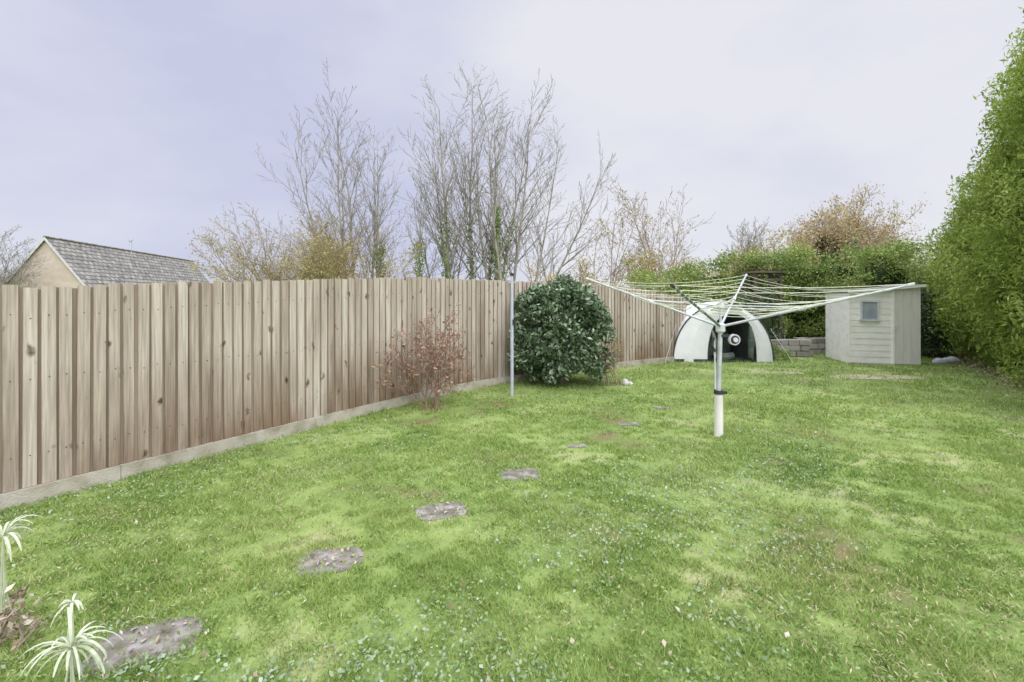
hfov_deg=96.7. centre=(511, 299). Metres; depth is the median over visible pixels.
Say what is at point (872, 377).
bare soil patch
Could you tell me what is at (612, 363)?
brown stalk plant
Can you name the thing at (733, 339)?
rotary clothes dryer
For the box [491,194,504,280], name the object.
ivy clad trunk
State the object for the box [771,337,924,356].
stone wall
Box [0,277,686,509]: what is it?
wooden fence
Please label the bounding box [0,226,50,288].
distant bare tree
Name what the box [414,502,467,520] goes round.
stepping stone
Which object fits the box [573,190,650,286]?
sparse leaved shrub tree
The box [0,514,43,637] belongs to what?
variegated spider plant
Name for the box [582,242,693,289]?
autumn thicket tree
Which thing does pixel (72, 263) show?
bungalow house
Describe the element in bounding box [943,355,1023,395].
leaf litter
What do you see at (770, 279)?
timber frame stand
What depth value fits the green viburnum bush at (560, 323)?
7.66 m
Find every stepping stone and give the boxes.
[74,617,205,676]
[295,546,363,575]
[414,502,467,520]
[499,468,540,480]
[567,443,587,447]
[618,422,641,425]
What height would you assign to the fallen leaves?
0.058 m
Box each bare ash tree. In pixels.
[255,57,415,278]
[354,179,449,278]
[397,61,561,280]
[407,167,488,279]
[447,70,618,282]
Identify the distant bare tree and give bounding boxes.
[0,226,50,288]
[713,216,807,274]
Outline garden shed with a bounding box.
[822,284,925,365]
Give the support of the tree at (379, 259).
on the ground at (884, 551)
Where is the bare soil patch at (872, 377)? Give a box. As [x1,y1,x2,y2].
[826,374,926,378]
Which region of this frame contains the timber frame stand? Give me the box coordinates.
[740,271,786,337]
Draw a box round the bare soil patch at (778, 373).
[753,371,803,373]
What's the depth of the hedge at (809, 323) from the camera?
14.09 m
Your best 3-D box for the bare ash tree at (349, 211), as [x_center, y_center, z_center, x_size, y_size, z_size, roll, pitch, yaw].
[-7.275,-4.153,19.803,6.183,11.344,4.419,0,0,0]
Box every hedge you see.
[620,231,985,347]
[916,7,1023,387]
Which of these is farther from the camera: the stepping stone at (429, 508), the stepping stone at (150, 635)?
the stepping stone at (429, 508)
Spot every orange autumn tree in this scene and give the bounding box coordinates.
[776,194,875,268]
[789,181,930,265]
[858,215,933,267]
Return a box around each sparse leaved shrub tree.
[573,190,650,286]
[598,177,714,288]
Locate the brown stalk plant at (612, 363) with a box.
[594,335,625,385]
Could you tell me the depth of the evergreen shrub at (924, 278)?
12.85 m
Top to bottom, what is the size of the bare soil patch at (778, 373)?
0.001 m
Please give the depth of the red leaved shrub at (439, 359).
6.14 m
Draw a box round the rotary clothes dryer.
[586,274,914,436]
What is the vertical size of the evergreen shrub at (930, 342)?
1.913 m
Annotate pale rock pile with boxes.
[622,378,632,385]
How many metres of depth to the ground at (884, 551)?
2.85 m
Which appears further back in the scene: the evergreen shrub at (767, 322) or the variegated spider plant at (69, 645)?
the evergreen shrub at (767, 322)
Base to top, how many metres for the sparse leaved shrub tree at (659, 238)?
6.152 m
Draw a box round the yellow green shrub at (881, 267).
[851,244,925,288]
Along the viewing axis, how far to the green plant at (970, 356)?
11.16 m
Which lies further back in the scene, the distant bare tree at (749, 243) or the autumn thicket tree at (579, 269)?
the distant bare tree at (749, 243)
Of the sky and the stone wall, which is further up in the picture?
the sky
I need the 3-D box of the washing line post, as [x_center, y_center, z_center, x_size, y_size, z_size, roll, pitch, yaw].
[0.001,0.550,7.015,0.122,1.900,0.068,0,0,22]
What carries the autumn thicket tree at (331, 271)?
on the ground at (884, 551)
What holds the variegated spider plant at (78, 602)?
on the ground at (884, 551)
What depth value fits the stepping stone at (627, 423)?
5.47 m
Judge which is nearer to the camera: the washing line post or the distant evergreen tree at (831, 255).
the washing line post
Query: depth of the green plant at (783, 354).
11.18 m
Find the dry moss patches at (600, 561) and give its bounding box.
[0,363,1023,681]
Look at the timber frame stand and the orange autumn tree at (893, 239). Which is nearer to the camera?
the timber frame stand
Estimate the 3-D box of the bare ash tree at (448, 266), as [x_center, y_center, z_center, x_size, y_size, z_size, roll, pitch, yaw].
[-1.655,-4.719,20.310,6.810,13.019,5.575,0,0,-18]
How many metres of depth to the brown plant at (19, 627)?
1.95 m
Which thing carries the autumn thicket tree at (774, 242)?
on the ground at (884, 551)
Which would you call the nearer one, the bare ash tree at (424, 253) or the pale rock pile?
the pale rock pile
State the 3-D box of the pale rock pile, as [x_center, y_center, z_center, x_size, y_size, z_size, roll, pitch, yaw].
[2.021,1.450,7.953,0.195,0.131,0.125,0,0,0]
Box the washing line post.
[508,273,515,396]
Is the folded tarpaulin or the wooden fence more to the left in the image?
the wooden fence
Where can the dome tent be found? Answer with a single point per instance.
(694, 339)
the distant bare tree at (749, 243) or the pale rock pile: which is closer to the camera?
the pale rock pile
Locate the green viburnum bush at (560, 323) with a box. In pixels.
[506,270,619,384]
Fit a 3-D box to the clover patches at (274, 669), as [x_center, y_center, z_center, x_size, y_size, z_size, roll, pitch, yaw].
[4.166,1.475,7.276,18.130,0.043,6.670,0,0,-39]
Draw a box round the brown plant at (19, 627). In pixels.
[0,583,47,655]
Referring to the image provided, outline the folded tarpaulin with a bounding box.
[932,356,960,363]
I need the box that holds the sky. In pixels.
[0,0,1023,290]
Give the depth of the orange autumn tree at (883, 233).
28.38 m
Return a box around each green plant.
[772,344,793,359]
[954,342,999,359]
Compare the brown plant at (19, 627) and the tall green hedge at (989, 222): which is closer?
the brown plant at (19, 627)
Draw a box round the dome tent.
[665,301,791,361]
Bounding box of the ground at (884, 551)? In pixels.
[0,347,1023,681]
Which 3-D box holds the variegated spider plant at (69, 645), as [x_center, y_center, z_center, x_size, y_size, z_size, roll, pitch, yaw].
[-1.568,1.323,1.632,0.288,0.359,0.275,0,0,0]
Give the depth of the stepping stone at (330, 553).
2.61 m
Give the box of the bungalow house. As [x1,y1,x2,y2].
[7,235,209,288]
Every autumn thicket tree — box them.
[185,201,371,282]
[277,204,424,280]
[519,254,605,283]
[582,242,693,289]
[660,249,787,284]
[709,223,828,276]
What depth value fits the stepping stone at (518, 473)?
3.90 m
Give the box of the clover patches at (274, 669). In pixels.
[0,363,1023,681]
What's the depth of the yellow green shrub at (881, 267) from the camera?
12.67 m
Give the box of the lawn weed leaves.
[0,363,1023,681]
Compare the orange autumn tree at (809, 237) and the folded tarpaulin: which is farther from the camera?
the orange autumn tree at (809, 237)
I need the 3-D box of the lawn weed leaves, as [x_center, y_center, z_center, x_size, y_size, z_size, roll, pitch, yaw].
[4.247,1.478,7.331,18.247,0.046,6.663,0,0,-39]
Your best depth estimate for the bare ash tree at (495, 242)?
19.67 m
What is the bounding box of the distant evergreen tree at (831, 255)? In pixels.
[805,233,863,268]
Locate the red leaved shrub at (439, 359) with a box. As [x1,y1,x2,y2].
[371,301,477,411]
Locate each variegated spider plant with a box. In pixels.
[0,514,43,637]
[13,607,122,681]
[50,593,83,680]
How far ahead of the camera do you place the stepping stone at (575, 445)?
4.65 m
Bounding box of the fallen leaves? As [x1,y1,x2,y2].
[5,370,1004,681]
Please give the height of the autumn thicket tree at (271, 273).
5.604 m
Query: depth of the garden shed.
10.46 m
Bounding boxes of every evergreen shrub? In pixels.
[733,288,785,339]
[917,268,961,298]
[918,283,961,355]
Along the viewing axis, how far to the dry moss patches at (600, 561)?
2.48 m
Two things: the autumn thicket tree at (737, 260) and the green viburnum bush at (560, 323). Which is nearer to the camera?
the green viburnum bush at (560, 323)

